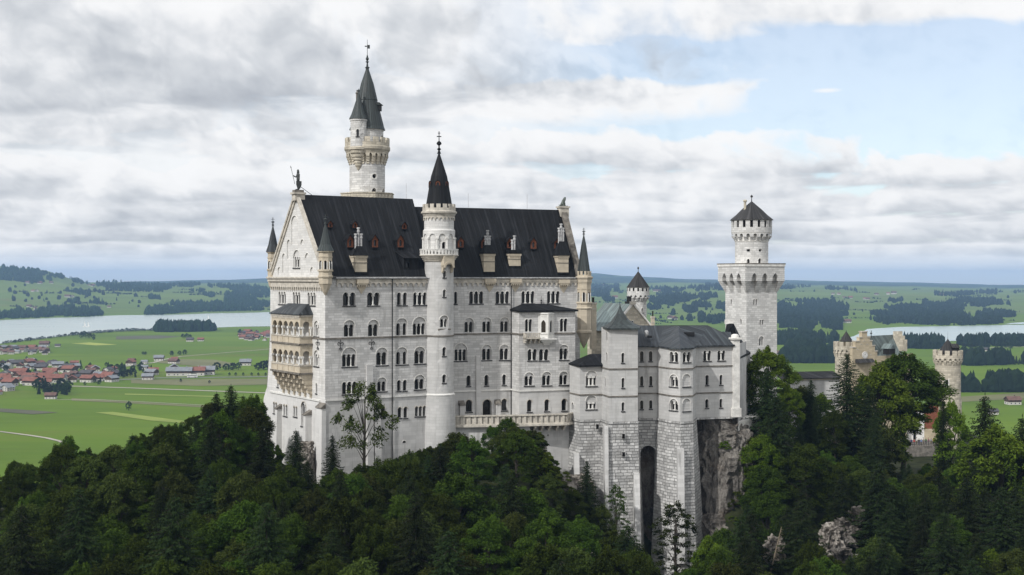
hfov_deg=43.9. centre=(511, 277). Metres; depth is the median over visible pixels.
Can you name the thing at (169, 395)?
field
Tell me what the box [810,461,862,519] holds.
beech tree
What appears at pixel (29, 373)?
house
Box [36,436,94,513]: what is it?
beech tree
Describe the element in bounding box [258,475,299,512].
beech tree
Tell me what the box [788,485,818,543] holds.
spruce tree
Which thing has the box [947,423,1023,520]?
broadleaf tree
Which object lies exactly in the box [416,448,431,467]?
beech tree
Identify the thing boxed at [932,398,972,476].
broadleaf tree
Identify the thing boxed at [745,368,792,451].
spruce tree
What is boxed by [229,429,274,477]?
beech tree
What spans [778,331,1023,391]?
woodland
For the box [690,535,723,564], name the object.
broadleaf tree
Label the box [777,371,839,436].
connecting wing
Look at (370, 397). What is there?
broadleaf tree
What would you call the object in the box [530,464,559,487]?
bush
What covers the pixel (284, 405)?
window
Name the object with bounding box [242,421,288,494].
spruce tree
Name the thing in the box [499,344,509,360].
window
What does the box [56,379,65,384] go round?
field tree
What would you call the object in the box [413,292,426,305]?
window
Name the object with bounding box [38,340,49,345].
house
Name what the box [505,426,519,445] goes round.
broadleaf tree
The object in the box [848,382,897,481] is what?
spruce tree
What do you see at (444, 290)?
window
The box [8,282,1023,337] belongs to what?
trees
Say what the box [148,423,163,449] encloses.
beech tree
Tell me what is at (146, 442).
beech tree
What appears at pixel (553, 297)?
window
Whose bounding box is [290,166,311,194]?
knight statue
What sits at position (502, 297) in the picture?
window
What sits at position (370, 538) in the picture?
beech tree
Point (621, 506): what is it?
broadleaf tree
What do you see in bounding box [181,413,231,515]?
spruce tree
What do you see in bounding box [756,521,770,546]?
broadleaf tree
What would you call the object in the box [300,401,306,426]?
door
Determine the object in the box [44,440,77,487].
beech tree
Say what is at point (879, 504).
spruce tree
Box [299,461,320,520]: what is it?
spruce tree
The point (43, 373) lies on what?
house
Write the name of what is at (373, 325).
window
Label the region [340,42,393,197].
tower
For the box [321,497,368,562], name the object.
beech tree
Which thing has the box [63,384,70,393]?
field tree
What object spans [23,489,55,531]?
beech tree
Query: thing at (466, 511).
spruce tree
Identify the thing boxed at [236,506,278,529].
broadleaf tree
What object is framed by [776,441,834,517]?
beech tree
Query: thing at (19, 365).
house
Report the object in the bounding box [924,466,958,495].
broadleaf tree
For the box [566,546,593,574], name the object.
broadleaf tree
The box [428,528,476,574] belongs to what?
spruce tree
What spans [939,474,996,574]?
spruce tree
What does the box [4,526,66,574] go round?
beech tree
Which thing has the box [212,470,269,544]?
broadleaf tree
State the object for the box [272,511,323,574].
beech tree
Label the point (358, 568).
broadleaf tree
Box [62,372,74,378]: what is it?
house
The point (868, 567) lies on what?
spruce tree
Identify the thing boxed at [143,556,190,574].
beech tree
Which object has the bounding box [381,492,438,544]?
beech tree
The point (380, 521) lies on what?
beech tree
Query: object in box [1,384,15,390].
house
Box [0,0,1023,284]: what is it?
sky
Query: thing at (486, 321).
window
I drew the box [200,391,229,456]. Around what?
spruce tree
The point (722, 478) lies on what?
cliff
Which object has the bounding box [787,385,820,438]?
broadleaf tree
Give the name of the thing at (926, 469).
bush
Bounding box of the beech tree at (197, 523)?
[166,509,215,571]
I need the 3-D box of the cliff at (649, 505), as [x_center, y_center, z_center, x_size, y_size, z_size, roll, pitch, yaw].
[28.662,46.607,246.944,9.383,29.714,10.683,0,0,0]
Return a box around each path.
[0,431,61,441]
[61,399,196,404]
[79,386,264,392]
[129,349,264,365]
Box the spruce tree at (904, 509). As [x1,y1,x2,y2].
[890,488,916,556]
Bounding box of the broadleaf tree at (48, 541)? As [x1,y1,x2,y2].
[8,538,68,574]
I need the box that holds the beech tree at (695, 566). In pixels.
[680,561,705,574]
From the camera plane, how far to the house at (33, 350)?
2086.69 m
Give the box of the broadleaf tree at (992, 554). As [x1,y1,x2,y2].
[963,548,1011,574]
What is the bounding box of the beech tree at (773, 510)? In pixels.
[741,489,794,571]
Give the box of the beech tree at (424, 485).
[383,459,435,516]
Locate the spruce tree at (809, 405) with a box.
[792,380,823,450]
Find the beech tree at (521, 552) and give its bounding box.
[501,533,550,574]
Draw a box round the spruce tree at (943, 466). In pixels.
[931,401,953,487]
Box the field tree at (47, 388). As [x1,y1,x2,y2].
[42,387,51,392]
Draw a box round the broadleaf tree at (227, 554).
[212,536,258,572]
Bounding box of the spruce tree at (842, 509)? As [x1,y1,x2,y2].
[814,470,863,552]
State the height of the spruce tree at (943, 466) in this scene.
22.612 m
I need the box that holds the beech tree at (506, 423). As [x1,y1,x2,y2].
[493,417,519,436]
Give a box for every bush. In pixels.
[269,445,285,464]
[416,446,438,463]
[518,440,541,458]
[525,430,544,446]
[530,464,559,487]
[532,452,557,472]
[533,458,555,477]
[534,431,546,446]
[541,457,561,469]
[553,469,571,486]
[556,481,572,495]
[718,441,731,448]
[725,516,738,523]
[727,498,737,506]
[732,484,749,505]
[742,436,760,458]
[744,461,758,477]
[749,432,771,451]
[818,515,831,526]
[916,466,931,475]
[917,463,931,475]
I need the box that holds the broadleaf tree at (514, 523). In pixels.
[481,511,530,574]
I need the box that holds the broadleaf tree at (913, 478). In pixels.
[900,473,929,486]
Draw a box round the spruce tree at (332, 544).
[313,526,354,574]
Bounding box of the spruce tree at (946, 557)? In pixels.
[913,509,966,574]
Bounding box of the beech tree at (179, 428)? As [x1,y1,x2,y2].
[166,421,188,452]
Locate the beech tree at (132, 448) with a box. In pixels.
[117,440,146,465]
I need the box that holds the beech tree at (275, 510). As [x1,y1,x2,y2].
[273,508,305,561]
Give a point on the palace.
(347, 279)
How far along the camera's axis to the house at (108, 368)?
1670.93 m
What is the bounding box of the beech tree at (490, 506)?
[470,498,498,559]
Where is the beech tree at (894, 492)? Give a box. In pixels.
[856,483,904,540]
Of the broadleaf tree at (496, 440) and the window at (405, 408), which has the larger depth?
the window at (405, 408)
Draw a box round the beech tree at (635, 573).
[628,570,639,574]
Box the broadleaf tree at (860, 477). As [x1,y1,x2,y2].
[846,468,870,505]
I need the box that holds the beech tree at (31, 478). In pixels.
[1,467,38,507]
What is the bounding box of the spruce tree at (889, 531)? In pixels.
[867,500,912,574]
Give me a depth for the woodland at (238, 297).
5256.08 m
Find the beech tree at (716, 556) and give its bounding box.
[697,546,742,574]
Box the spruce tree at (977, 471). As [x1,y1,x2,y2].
[964,446,999,538]
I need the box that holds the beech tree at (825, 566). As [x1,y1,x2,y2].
[793,555,846,574]
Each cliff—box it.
[644,458,654,541]
[697,417,754,517]
[701,512,728,540]
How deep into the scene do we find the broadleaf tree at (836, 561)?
209.10 m
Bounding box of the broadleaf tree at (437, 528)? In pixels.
[394,510,447,571]
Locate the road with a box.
[119,376,266,379]
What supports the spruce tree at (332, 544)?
on the ground
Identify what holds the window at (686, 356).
in the annexe
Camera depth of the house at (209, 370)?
1630.05 m
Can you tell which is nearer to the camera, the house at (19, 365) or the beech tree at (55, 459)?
the beech tree at (55, 459)
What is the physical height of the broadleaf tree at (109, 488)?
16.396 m
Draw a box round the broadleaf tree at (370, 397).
[329,380,400,473]
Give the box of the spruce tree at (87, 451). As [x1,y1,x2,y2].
[80,450,92,511]
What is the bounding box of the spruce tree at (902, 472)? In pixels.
[895,465,907,482]
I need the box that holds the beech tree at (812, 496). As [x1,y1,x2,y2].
[786,460,826,513]
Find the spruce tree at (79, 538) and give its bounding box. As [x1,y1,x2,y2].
[41,483,114,574]
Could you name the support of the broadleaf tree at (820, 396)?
on the ground
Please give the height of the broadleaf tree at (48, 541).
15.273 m
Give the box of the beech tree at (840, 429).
[816,410,855,468]
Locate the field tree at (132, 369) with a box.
[129,368,136,375]
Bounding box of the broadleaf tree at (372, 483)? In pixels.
[352,472,385,514]
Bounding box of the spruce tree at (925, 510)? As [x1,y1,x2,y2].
[898,487,937,571]
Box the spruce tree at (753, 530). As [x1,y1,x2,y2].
[734,513,780,574]
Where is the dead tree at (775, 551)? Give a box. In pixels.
[769,527,782,572]
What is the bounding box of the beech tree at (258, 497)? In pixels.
[233,486,279,518]
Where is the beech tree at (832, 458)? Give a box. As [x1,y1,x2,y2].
[812,450,837,503]
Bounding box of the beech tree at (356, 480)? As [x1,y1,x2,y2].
[327,472,377,514]
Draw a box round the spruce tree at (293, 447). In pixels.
[281,430,313,496]
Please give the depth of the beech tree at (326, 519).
166.85 m
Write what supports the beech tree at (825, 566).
on the ground
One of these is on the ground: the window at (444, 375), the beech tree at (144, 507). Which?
the beech tree at (144, 507)
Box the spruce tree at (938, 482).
[930,467,946,514]
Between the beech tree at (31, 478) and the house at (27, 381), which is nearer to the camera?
the beech tree at (31, 478)
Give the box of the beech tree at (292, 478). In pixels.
[269,462,312,513]
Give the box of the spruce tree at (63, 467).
[49,436,77,500]
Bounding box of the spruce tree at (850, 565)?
[842,554,862,574]
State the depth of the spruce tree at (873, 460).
249.65 m
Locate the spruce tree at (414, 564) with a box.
[387,491,442,574]
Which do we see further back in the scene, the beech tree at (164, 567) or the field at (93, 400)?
the field at (93, 400)
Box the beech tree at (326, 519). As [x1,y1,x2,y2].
[301,495,375,571]
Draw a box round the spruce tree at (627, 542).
[612,524,644,556]
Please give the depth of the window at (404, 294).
229.24 m
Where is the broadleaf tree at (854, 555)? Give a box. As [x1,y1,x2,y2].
[839,554,864,574]
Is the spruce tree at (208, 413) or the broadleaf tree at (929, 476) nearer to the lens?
the spruce tree at (208, 413)
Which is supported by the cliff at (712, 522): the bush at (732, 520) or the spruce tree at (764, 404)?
the bush at (732, 520)
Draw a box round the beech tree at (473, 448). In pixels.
[444,435,498,500]
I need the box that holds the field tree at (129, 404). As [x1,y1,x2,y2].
[125,401,131,409]
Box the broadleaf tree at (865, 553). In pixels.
[852,535,907,574]
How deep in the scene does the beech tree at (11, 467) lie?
232.94 m
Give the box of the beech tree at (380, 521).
[346,509,395,563]
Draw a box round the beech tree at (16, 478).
[0,468,32,530]
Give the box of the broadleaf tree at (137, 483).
[122,463,155,502]
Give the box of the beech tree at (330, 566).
[306,553,345,574]
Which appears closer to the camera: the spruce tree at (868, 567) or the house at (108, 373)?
the spruce tree at (868, 567)
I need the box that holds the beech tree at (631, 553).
[619,548,660,574]
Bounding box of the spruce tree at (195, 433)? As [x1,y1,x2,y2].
[180,418,207,484]
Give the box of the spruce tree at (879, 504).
[847,461,913,572]
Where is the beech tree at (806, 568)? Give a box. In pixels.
[794,559,823,574]
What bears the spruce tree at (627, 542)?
on the ground
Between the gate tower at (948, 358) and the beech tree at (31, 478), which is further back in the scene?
the gate tower at (948, 358)
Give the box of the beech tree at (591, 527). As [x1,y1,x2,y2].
[566,514,603,552]
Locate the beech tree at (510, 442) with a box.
[493,429,542,489]
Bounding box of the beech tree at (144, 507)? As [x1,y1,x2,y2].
[130,496,180,543]
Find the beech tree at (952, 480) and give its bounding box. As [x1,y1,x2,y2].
[934,464,965,499]
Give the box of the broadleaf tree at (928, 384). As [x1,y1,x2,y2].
[867,350,959,470]
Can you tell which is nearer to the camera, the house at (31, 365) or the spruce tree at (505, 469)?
the spruce tree at (505, 469)
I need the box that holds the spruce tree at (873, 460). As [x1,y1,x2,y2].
[859,409,890,474]
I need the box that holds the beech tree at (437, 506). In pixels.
[421,492,464,563]
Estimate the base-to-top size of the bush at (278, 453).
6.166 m
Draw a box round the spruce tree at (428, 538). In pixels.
[411,520,438,568]
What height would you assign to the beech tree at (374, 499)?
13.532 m
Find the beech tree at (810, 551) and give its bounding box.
[792,539,832,573]
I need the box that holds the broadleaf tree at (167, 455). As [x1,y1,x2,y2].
[147,442,187,491]
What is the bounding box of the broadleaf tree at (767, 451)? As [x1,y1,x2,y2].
[738,434,784,484]
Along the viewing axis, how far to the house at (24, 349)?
2126.11 m
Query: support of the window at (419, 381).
in the palace
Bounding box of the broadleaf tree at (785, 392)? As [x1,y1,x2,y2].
[778,384,805,445]
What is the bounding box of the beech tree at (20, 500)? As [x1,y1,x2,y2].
[0,497,35,533]
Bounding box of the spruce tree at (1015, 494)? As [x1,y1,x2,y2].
[994,484,1023,548]
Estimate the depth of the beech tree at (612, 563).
161.70 m
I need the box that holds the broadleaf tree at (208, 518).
[180,514,224,565]
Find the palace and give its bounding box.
[264,190,592,481]
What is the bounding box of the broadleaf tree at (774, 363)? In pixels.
[746,345,803,423]
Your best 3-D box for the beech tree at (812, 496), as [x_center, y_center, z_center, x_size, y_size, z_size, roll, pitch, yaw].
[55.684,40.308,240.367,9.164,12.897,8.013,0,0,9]
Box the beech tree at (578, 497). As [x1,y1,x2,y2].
[560,488,589,524]
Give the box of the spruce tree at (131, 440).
[115,435,140,503]
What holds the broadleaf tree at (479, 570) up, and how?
on the ground
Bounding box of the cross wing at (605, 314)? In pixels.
[587,296,654,354]
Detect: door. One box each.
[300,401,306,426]
[482,399,491,414]
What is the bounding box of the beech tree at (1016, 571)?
[996,567,1023,574]
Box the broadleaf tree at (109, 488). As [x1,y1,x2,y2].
[91,472,146,536]
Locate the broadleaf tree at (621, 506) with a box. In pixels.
[604,483,630,537]
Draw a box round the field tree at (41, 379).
[37,377,44,388]
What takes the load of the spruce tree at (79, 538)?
on the ground
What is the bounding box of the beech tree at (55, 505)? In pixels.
[30,482,108,545]
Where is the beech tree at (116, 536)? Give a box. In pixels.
[91,527,131,568]
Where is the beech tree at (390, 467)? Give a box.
[369,456,405,515]
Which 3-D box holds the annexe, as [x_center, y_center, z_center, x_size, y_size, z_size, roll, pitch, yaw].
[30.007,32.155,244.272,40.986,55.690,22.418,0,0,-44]
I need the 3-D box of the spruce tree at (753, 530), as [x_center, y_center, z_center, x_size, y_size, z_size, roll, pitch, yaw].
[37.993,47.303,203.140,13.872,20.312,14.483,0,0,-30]
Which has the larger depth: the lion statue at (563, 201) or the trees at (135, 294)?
the trees at (135, 294)
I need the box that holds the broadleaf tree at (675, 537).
[648,500,698,574]
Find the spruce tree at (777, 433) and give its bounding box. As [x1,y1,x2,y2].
[748,394,803,491]
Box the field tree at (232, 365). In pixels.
[228,363,236,369]
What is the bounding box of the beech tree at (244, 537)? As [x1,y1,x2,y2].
[233,527,279,566]
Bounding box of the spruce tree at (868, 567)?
[857,555,879,574]
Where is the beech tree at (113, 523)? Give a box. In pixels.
[83,513,131,555]
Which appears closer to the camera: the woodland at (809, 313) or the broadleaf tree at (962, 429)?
the broadleaf tree at (962, 429)
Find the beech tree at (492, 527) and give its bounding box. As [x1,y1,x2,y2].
[459,513,512,574]
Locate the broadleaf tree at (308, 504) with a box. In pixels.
[292,488,328,552]
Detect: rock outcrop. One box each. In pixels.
[296,441,315,484]
[561,473,595,506]
[763,533,785,565]
[818,521,845,553]
[824,544,857,562]
[833,515,860,547]
[846,505,872,545]
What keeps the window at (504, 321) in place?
in the palace
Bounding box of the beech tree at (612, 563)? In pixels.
[584,544,631,574]
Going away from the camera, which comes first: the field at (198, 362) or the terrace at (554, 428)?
the terrace at (554, 428)
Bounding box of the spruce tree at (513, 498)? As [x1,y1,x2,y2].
[478,477,546,574]
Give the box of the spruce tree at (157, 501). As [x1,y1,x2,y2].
[142,476,176,548]
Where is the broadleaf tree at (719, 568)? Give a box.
[707,562,745,574]
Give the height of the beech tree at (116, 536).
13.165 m
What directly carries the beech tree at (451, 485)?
on the ground
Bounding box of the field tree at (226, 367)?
[222,363,229,369]
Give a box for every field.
[0,408,55,413]
[72,398,203,406]
[73,342,115,344]
[96,412,186,422]
[116,335,178,338]
[125,394,213,396]
[131,379,266,385]
[159,359,235,366]
[961,393,1023,401]
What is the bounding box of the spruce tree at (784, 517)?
[763,505,805,574]
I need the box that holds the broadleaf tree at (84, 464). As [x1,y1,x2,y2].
[59,456,113,513]
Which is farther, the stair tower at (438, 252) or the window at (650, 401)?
the window at (650, 401)
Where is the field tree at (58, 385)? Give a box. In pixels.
[53,384,61,392]
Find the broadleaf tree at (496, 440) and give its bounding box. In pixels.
[487,429,519,476]
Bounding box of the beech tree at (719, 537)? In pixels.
[697,527,736,554]
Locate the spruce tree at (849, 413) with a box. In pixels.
[807,354,892,469]
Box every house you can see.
[0,374,11,377]
[0,377,18,385]
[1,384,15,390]
[4,363,14,368]
[7,350,14,353]
[10,359,23,365]
[12,367,28,372]
[12,371,26,376]
[16,362,24,367]
[18,347,27,351]
[19,374,39,383]
[21,372,37,375]
[21,376,37,385]
[24,358,35,364]
[25,363,35,368]
[27,349,36,353]
[34,363,46,369]
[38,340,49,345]
[38,372,50,378]
[42,367,57,373]
[44,392,57,398]
[45,373,64,382]
[51,361,63,367]
[60,365,77,372]
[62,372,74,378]
[68,374,77,381]
[78,369,93,374]
[79,374,96,382]
[91,364,99,370]
[92,374,103,380]
[101,371,115,374]
[102,366,113,370]
[104,374,119,381]
[126,359,136,364]
[141,372,154,379]
[143,368,158,374]
[153,354,164,360]
[165,366,177,375]
[167,358,179,363]
[174,366,192,375]
[186,337,193,341]
[191,366,205,375]
[205,365,215,374]
[239,358,251,365]
[988,408,998,414]
[1003,395,1022,404]
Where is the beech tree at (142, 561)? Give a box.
[132,550,162,574]
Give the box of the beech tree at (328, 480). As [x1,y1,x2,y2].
[313,467,349,512]
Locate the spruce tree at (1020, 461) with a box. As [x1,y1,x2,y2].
[994,414,1023,510]
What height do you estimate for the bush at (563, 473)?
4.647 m
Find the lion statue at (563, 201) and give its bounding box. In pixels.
[559,197,565,205]
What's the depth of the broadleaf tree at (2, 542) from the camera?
181.22 m
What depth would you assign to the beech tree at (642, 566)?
171.65 m
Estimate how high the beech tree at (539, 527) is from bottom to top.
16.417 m
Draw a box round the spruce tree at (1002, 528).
[963,485,1023,565]
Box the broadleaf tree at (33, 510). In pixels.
[0,503,54,548]
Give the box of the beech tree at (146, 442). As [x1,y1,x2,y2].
[124,433,153,450]
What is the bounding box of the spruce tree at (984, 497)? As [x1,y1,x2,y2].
[970,486,1000,549]
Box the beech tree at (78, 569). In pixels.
[63,561,93,574]
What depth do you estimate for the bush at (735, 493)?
239.37 m
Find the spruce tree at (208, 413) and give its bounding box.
[192,408,224,471]
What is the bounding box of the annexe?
[568,304,745,574]
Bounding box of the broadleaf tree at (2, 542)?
[0,528,27,574]
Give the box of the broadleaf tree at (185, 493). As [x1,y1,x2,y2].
[152,468,197,514]
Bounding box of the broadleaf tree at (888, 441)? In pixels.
[852,424,906,477]
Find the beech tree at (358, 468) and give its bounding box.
[350,463,368,473]
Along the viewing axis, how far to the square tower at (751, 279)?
285.02 m
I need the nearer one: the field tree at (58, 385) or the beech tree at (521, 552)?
the beech tree at (521, 552)
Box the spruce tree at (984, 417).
[949,396,1011,491]
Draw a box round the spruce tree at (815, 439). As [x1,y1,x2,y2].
[802,400,827,451]
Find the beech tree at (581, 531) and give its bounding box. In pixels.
[564,519,601,563]
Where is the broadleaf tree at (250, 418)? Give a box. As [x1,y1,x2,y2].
[223,405,275,465]
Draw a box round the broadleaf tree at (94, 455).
[85,447,102,479]
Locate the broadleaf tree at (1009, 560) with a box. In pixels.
[987,547,1023,574]
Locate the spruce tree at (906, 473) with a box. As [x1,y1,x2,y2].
[899,463,915,484]
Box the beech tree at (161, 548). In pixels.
[156,536,187,566]
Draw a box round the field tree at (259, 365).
[254,363,262,369]
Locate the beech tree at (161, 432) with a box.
[151,424,182,456]
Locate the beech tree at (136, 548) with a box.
[114,533,158,574]
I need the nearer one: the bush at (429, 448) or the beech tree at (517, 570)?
the beech tree at (517, 570)
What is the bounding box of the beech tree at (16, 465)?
[12,463,28,497]
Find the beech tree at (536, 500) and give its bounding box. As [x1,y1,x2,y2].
[494,485,560,543]
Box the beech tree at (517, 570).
[510,567,521,574]
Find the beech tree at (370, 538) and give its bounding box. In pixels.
[347,523,405,574]
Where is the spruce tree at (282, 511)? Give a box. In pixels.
[273,501,305,571]
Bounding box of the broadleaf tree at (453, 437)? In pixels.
[442,432,475,472]
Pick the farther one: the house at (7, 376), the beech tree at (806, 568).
the house at (7, 376)
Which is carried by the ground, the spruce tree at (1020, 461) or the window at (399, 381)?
the spruce tree at (1020, 461)
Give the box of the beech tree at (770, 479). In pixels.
[737,464,793,523]
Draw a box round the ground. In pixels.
[0,266,1023,573]
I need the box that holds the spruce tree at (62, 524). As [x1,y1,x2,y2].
[50,506,77,573]
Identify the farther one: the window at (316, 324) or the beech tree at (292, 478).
the window at (316, 324)
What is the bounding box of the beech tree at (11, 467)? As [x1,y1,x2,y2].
[1,460,23,492]
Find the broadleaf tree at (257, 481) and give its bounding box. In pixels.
[231,476,266,501]
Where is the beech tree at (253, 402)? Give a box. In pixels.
[229,393,274,452]
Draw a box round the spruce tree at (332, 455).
[317,435,343,491]
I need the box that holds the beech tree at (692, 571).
[679,567,696,574]
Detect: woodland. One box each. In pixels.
[0,264,269,318]
[153,318,216,331]
[591,282,1016,344]
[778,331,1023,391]
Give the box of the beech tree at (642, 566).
[627,554,661,574]
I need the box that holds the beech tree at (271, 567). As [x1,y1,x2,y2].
[253,559,295,574]
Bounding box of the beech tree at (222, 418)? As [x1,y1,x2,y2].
[187,408,245,477]
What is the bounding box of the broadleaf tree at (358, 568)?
[337,556,379,574]
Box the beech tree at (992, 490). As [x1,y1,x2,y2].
[968,481,1006,499]
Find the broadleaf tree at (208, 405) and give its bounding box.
[196,402,221,421]
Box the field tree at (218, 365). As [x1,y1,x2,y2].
[212,362,220,369]
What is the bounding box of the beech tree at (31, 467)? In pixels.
[22,461,48,495]
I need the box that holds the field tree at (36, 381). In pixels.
[32,379,40,389]
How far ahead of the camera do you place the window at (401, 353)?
228.68 m
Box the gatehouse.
[833,331,937,450]
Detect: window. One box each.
[272,401,276,413]
[278,291,285,304]
[283,404,287,417]
[292,249,299,268]
[293,291,299,303]
[293,406,297,417]
[307,292,315,306]
[313,320,318,337]
[313,349,318,367]
[341,347,357,367]
[342,292,355,306]
[342,381,356,395]
[343,319,355,336]
[367,292,379,306]
[367,319,379,335]
[371,173,377,179]
[375,347,388,366]
[376,377,387,392]
[395,318,407,334]
[395,347,408,365]
[396,292,401,305]
[396,379,401,391]
[397,407,402,418]
[402,292,407,305]
[402,379,407,391]
[403,406,407,418]
[412,316,426,334]
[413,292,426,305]
[414,346,426,364]
[414,374,425,390]
[414,406,418,417]
[418,405,422,417]
[439,315,448,326]
[442,289,446,297]
[442,346,446,356]
[442,374,446,383]
[454,291,457,304]
[454,343,467,361]
[463,317,474,331]
[465,399,472,412]
[466,375,470,386]
[469,291,483,304]
[481,317,491,331]
[481,344,491,360]
[484,374,488,386]
[495,291,509,304]
[499,317,509,331]
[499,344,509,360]
[501,398,507,411]
[502,374,506,385]
[521,290,534,303]
[524,372,534,386]
[525,318,532,331]
[526,399,532,412]
[527,348,537,361]
[539,348,548,361]
[541,371,551,386]
[544,399,549,411]
[547,290,560,303]
[558,371,568,385]
[559,344,569,360]
[560,318,567,331]
[561,398,567,411]
[585,370,597,386]
[585,395,597,410]
[639,351,643,362]
[640,376,643,386]
[640,400,643,409]
[648,350,652,361]
[649,375,652,386]
[649,399,652,409]
[668,374,677,387]
[668,398,677,411]
[669,351,677,362]
[682,351,691,362]
[682,373,691,387]
[682,398,691,411]
[703,350,711,361]
[705,374,709,385]
[705,399,708,408]
[717,350,725,361]
[719,374,723,385]
[759,336,763,345]
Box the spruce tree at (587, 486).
[576,461,603,522]
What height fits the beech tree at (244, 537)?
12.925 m
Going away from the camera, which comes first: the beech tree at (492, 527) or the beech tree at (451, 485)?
the beech tree at (492, 527)
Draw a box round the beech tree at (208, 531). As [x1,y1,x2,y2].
[186,516,241,571]
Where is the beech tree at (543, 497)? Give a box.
[520,493,559,547]
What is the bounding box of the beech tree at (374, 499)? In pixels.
[349,485,395,524]
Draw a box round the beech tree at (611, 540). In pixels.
[593,530,648,568]
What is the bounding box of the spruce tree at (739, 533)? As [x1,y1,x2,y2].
[723,519,768,574]
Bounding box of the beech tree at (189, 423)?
[178,415,200,449]
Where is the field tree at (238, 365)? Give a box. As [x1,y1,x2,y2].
[235,362,241,369]
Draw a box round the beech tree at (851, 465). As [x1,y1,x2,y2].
[838,455,867,498]
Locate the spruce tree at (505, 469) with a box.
[488,464,517,501]
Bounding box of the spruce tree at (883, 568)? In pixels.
[863,534,902,574]
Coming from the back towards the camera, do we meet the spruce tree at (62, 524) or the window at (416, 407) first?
the window at (416, 407)
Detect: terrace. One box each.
[455,412,573,476]
[738,412,758,430]
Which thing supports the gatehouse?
on the ground
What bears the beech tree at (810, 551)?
on the ground
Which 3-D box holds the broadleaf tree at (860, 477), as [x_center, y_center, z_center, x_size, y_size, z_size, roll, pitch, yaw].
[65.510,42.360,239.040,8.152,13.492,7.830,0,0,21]
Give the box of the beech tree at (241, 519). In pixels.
[205,499,277,565]
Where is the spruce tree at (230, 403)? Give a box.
[220,386,247,453]
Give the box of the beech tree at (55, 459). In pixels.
[32,443,82,522]
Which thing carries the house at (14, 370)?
on the ground
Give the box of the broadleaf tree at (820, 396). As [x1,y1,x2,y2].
[802,392,836,437]
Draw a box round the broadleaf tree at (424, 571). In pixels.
[417,566,437,574]
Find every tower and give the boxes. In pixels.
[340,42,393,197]
[419,133,458,448]
[627,267,648,318]
[717,195,785,399]
[933,339,962,448]
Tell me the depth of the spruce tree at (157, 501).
183.54 m
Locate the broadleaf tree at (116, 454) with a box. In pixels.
[93,444,134,502]
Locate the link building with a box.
[725,320,750,414]
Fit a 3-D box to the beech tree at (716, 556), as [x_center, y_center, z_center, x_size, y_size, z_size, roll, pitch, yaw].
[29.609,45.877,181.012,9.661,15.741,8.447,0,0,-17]
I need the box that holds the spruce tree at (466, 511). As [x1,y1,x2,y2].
[443,470,477,546]
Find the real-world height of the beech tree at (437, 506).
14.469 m
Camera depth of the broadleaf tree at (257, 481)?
196.33 m
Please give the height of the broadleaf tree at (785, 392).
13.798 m
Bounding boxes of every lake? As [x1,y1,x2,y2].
[0,312,269,343]
[851,325,1023,340]
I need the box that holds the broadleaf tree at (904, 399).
[847,359,926,464]
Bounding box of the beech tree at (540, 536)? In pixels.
[523,516,546,546]
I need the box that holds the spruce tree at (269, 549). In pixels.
[234,499,297,574]
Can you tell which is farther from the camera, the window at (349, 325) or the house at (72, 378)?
the house at (72, 378)
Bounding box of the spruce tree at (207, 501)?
[187,464,228,554]
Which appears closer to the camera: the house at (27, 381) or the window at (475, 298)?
the window at (475, 298)
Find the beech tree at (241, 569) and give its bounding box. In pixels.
[212,557,250,574]
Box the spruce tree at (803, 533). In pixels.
[769,496,834,574]
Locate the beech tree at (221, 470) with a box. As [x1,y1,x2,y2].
[197,458,240,515]
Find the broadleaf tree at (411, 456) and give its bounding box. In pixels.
[394,449,421,490]
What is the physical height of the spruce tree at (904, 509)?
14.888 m
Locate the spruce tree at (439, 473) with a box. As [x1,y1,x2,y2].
[419,446,456,518]
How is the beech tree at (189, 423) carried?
on the ground
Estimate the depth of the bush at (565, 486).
222.54 m
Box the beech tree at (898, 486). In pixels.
[862,477,911,520]
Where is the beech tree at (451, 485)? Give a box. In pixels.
[432,472,490,548]
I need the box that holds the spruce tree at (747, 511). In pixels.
[728,503,763,551]
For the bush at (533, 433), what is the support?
on the ground
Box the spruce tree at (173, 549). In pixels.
[138,493,210,574]
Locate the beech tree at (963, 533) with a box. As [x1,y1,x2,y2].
[920,512,973,573]
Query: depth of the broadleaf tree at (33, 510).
187.72 m
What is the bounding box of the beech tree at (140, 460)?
[117,448,171,533]
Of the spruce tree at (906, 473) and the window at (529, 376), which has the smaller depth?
the window at (529, 376)
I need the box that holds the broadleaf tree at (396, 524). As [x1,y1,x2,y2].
[370,518,435,574]
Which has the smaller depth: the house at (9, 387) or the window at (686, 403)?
the window at (686, 403)
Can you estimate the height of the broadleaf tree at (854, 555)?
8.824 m
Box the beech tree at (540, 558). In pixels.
[520,542,581,574]
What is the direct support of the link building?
on the cliff
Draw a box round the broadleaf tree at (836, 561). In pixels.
[828,555,844,572]
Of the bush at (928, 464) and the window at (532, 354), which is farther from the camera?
the bush at (928, 464)
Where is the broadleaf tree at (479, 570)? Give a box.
[435,549,487,574]
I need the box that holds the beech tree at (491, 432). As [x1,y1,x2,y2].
[480,425,498,457]
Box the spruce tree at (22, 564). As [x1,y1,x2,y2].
[0,502,56,574]
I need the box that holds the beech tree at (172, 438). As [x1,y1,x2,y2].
[154,427,193,478]
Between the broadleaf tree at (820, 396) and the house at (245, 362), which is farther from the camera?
the house at (245, 362)
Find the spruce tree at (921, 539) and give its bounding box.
[899,516,935,574]
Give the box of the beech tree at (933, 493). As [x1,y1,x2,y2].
[899,482,954,544]
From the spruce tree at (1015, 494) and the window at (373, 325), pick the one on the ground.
the spruce tree at (1015, 494)
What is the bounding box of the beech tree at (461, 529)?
[439,523,489,571]
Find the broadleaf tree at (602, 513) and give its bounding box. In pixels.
[587,504,617,538]
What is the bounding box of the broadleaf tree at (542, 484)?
[528,472,566,517]
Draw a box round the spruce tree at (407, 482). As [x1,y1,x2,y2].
[386,470,423,523]
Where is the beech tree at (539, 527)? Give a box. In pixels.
[516,507,582,560]

